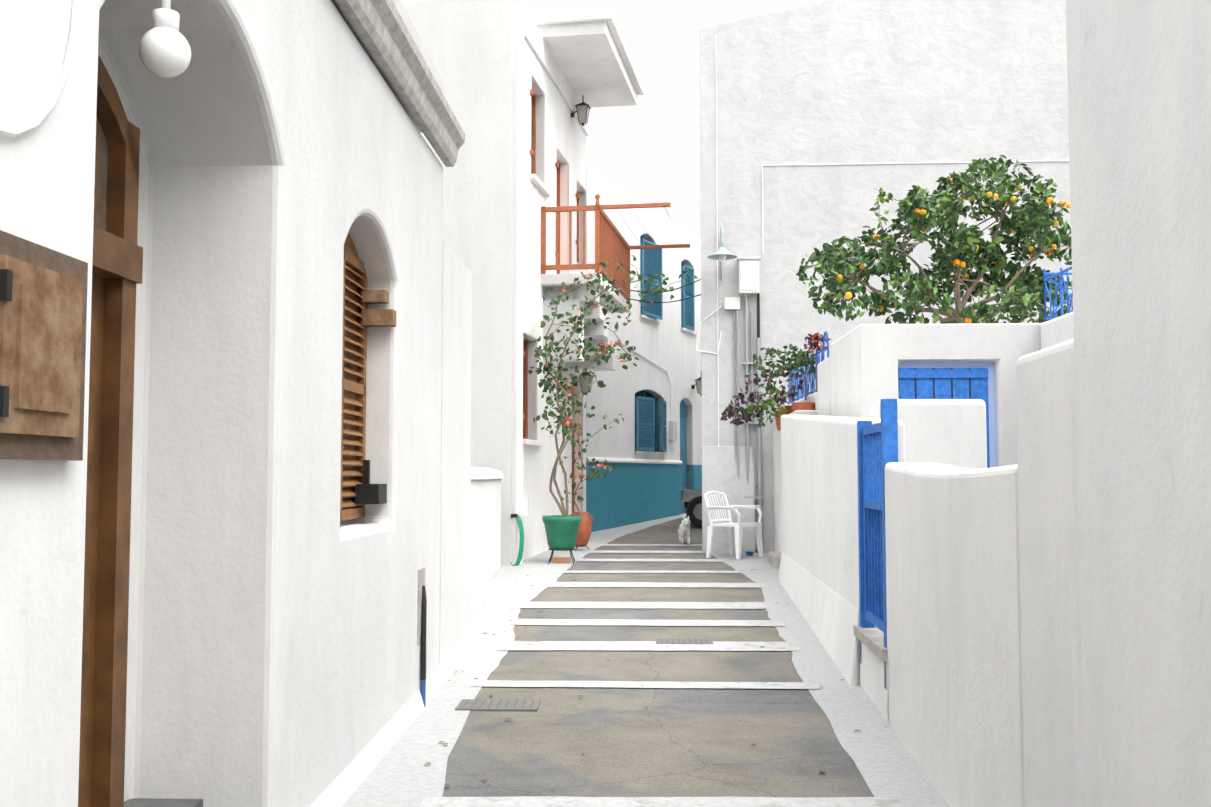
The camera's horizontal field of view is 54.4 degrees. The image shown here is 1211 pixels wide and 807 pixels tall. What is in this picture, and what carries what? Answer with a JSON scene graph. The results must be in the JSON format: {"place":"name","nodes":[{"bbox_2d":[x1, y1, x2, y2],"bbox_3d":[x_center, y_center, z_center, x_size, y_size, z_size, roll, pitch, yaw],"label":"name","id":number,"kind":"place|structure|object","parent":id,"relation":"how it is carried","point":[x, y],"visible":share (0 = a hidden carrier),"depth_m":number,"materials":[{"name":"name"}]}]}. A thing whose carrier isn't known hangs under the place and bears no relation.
{"place":"outdoors","nodes":[
{"label":"outdoors","id":0,"kind":"place"},
{"bbox_2d":[511,0,643,565],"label":"building","id":1,"kind":"structure","parent":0,"point":[579,53],"depth_m":15.91,"materials":[{"name":"white paint"}]},
{"bbox_2d":[528,254,697,522],"bbox_3d":[0.113,-0.194,15.130,2.158,3.477,1.727,0,-3,1],"label":"bougainvillea","id":2,"kind":"object","parent":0,"point":[548,384],"depth_m":14.92,"materials":[{"name":"green plant"}]},
{"bbox_2d":[401,0,824,238],"label":"sky","id":3,"kind":"structure","parent":0,"point":[650,148],"materials":[{"name":"white"}]},
{"bbox_2d":[586,235,701,531],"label":"building","id":4,"kind":"structure","parent":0,"point":[626,491],"depth_m":21.88,"materials":[{"name":"teal paint"}]},
{"bbox_2d":[442,512,873,796],"bbox_3d":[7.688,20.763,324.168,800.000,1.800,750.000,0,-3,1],"label":"ground","id":5,"kind":"structure","parent":0,"point":[662,742],"depth_m":6.52,"materials":[{"name":"grey stone"}]},
{"bbox_2d":[0,0,471,806],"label":"building","id":6,"kind":"structure","parent":5,"relation":"on","point":[274,648],"depth_m":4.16,"materials":[{"name":"white paint"}]},
{"bbox_2d":[139,0,190,77],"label":"globe lamp","id":7,"kind":"object","parent":6,"relation":"attached to","point":[164,49],"visible":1,"depth_m":3.20,"materials":[{"name":"white glass"}]},
{"bbox_2d":[310,634,473,806],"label":"wall base trim","id":8,"kind":"structure","parent":6,"relation":"attached to","point":[341,788],"depth_m":5.76,"materials":[{"name":"white paint"}]},
{"bbox_2d":[470,467,503,597],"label":"yard wall","id":9,"kind":"structure","parent":5,"relation":"on","point":[485,535],"depth_m":12.26,"materials":[{"name":"white paint"}]},
{"bbox_2d":[401,0,585,565],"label":"building","id":10,"kind":"structure","parent":5,"relation":"on","point":[469,45],"depth_m":14.50,"materials":[{"name":"white paint"}]},
{"bbox_2d":[511,499,527,565],"bbox_3d":[-1.073,1.172,14.148,0.280,1.555,0.156,0,-3,1],"label":"garden hose","id":11,"kind":"object","parent":10,"relation":"attached to","point":[522,506],"visible":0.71,"depth_m":14.08,"materials":[{"name":"green rubber"}]},
{"bbox_2d":[561,95,592,418],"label":"wall lanterns","id":12,"kind":"object","parent":10,"relation":"hanging from","point":[583,109],"visible":0.85,"depth_m":18.01,"materials":[{"name":"grey metal"}]},
{"bbox_2d":[541,194,689,301],"bbox_3d":[0.228,-2.191,17.139,1.750,1.065,2.905,-1,-3,9],"label":"balcony railing","id":13,"kind":"object","parent":10,"relation":"on","point":[613,247],"visible":0.96,"depth_m":15.92,"materials":[{"name":"brown wood"}]},
{"bbox_2d":[578,165,701,487],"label":"building","id":14,"kind":"structure","parent":5,"relation":"on","point":[668,344],"depth_m":21.82,"materials":[{"name":"white paint"}]},
{"bbox_2d":[691,371,701,395],"bbox_3d":[1.950,-0.417,24.501,0.323,0.512,0.238,-1,-4,21],"label":"lantern","id":15,"kind":"object","parent":14,"relation":"attached to","point":[698,381],"visible":0.73,"depth_m":24.43,"materials":[{"name":"grey metal"}]},
{"bbox_2d":[341,514,949,806],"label":"pavement paint","id":16,"kind":"object","parent":5,"relation":"on","point":[402,773],"visible":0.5,"depth_m":7.25,"materials":[{"name":"white paint"}]},
{"bbox_2d":[548,548,574,563],"bbox_3d":[-0.535,1.867,14.417,0.334,0.180,0.334,0,-3,1],"label":"pot stand","id":17,"kind":"object","parent":16,"relation":"on","point":[561,559],"visible":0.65,"depth_m":14.36,"materials":[{"name":"brown metal"}]},
{"bbox_2d":[542,515,581,549],"bbox_3d":[-0.535,1.579,14.435,0.490,0.400,0.490,0,-3,1],"label":"green pot","id":18,"kind":"object","parent":17,"relation":"on","point":[561,532],"visible":1,"depth_m":14.27,"materials":[{"name":"green ceramic"}]},
{"bbox_2d":[455,638,712,711],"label":"drain covers","id":19,"kind":"object","parent":16,"relation":"on","point":[528,705],"visible":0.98,"depth_m":6.76,"materials":[{"name":"grey metal"}]},
{"bbox_2d":[426,559,885,785],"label":"fallen leaves","id":20,"kind":"object","parent":16,"relation":"on","point":[606,660],"visible":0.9,"depth_m":7.16,"materials":[{"name":"brown plant"}]},
{"bbox_2d":[704,491,763,559],"bbox_3d":[1.615,1.547,15.100,0.607,0.849,0.610,-3,-4,39],"label":"plastic chair","id":21,"kind":"object","parent":16,"relation":"on","point":[734,530],"visible":1,"depth_m":15.07,"materials":[{"name":"white plastic"}]},
{"bbox_2d":[745,551,753,555],"bbox_3d":[1.870,1.950,15.291,0.110,0.050,0.110,0,-3,1],"label":"blue bowl","id":22,"kind":"object","parent":16,"relation":"on","point":[749,553],"visible":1,"depth_m":15.26,"materials":[{"name":"blue plastic"}]},
{"bbox_3d":[-0.319,1.973,16.066,0.220,0.069,0.235,0,-3,1],"label":"urn stand","id":23,"kind":"object","parent":16,"relation":"on","visible":0},
{"bbox_2d":[570,512,593,545],"bbox_3d":[-0.343,1.714,16.082,0.307,0.460,0.307,3,-4,-36],"label":"terracotta urn","id":24,"kind":"object","parent":23,"relation":"on","point":[584,532],"visible":0.69,"depth_m":15.98,"materials":[{"name":"orange ceramic"}]},
{"bbox_2d":[678,514,689,543],"bbox_3d":[1.146,1.829,17.193,0.176,0.419,0.607,0,-3,1],"label":"cat","id":25,"kind":"object","parent":5,"relation":"on","point":[684,527],"visible":1,"depth_m":17.00},
{"bbox_2d":[681,489,701,527],"bbox_3d":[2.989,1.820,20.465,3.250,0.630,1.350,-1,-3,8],"label":"motor scooter","id":26,"kind":"object","parent":5,"relation":"on","point":[691,499],"visible":0.33,"depth_m":20.02,"materials":[{"name":"grey rubber"}]},
{"bbox_2d":[768,410,817,568],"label":"wall","id":27,"kind":"structure","parent":5,"relation":"on","point":[774,557],"depth_m":14.94,"materials":[{"name":"paint"}]},
{"bbox_2d":[853,399,897,722],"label":"blue gate","id":28,"kind":"structure","parent":5,"relation":"on","point":[877,447],"depth_m":6.84,"materials":[{"name":"wood"}]},
{"bbox_2d":[700,0,1072,552],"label":"tall house","id":29,"kind":"structure","parent":5,"relation":"on","point":[859,81],"depth_m":15.99,"materials":[{"name":"grey paint"}]},
{"bbox_2d":[629,279,700,302],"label":"overhead cables","id":30,"kind":"object","parent":29,"relation":"attached to","point":[667,291],"visible":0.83,"depth_m":16.50,"materials":[{"name":"black plastic"}]},
{"bbox_2d":[707,226,736,279],"bbox_3d":[1.581,-2.045,15.698,0.400,0.710,0.494,-3,-4,37],"label":"street lamp","id":31,"kind":"object","parent":29,"relation":"attached to","point":[722,254],"visible":1,"depth_m":15.66,"materials":[{"name":"grey metal"}]},
{"bbox_2d":[696,35,1068,528],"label":"pipes","id":32,"kind":"object","parent":29,"relation":"attached to","point":[748,268],"visible":0.83,"depth_m":15.85,"materials":[{"name":"white metal"}]},
{"bbox_2d":[778,415,1024,806],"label":"alley wall","id":33,"kind":"structure","parent":5,"relation":"on","point":[954,670],"depth_m":5.21,"materials":[{"name":"white paint"}]},
{"bbox_2d":[870,399,986,468],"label":"wall","id":34,"kind":"structure","parent":5,"relation":"on","point":[951,432],"depth_m":8.37,"materials":[{"name":"white paint"}]},
{"bbox_2d":[790,312,1073,415],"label":"parapet wall","id":35,"kind":"structure","parent":5,"relation":"on","point":[1057,330],"depth_m":10.33,"materials":[{"name":"white paint"}]},
{"bbox_2d":[720,332,830,430],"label":"parapet plants","id":36,"kind":"object","parent":35,"relation":"on","point":[800,357],"visible":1,"depth_m":13.42,"materials":[{"name":"green plant"}]},
{"bbox_2d":[788,266,1072,404],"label":"terrace railings","id":37,"kind":"object","parent":35,"relation":"on","point":[813,383],"visible":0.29,"depth_m":10.36,"materials":[{"name":"blue metal"}]},
{"bbox_2d":[1016,0,1210,806],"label":"building","id":38,"kind":"structure","parent":5,"relation":"on","point":[1113,401],"depth_m":2.92,"materials":[{"name":"white paint"}]},
{"bbox_2d":[830,323,1041,466],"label":"terrace","id":39,"kind":"structure","parent":0,"point":[865,359],"depth_m":10.40,"materials":[{"name":"white paint"}]},
{"bbox_2d":[796,155,1071,323],"bbox_3d":[3.645,-1.380,12.644,3.327,2.937,1.935,0,-3,1],"label":"orange tree","id":40,"kind":"object","parent":39,"relation":"on","point":[1023,284],"depth_m":12.47,"materials":[{"name":"plant"}]},
{"bbox_2d":[837,178,1072,323],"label":"oranges","id":41,"kind":"object","parent":40,"relation":"attached to","point":[956,262],"visible":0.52,"depth_m":12.36,"materials":[{"name":"orange food"}]},
{"bbox_2d":[898,362,995,467],"bbox_3d":[3.025,0.730,10.428,0.867,2.207,0.115,0,-3,1],"label":"cellar door","id":42,"kind":"structure","parent":39,"relation":"attached to","point":[946,380],"depth_m":10.44,"materials":[{"name":"blue wood"}]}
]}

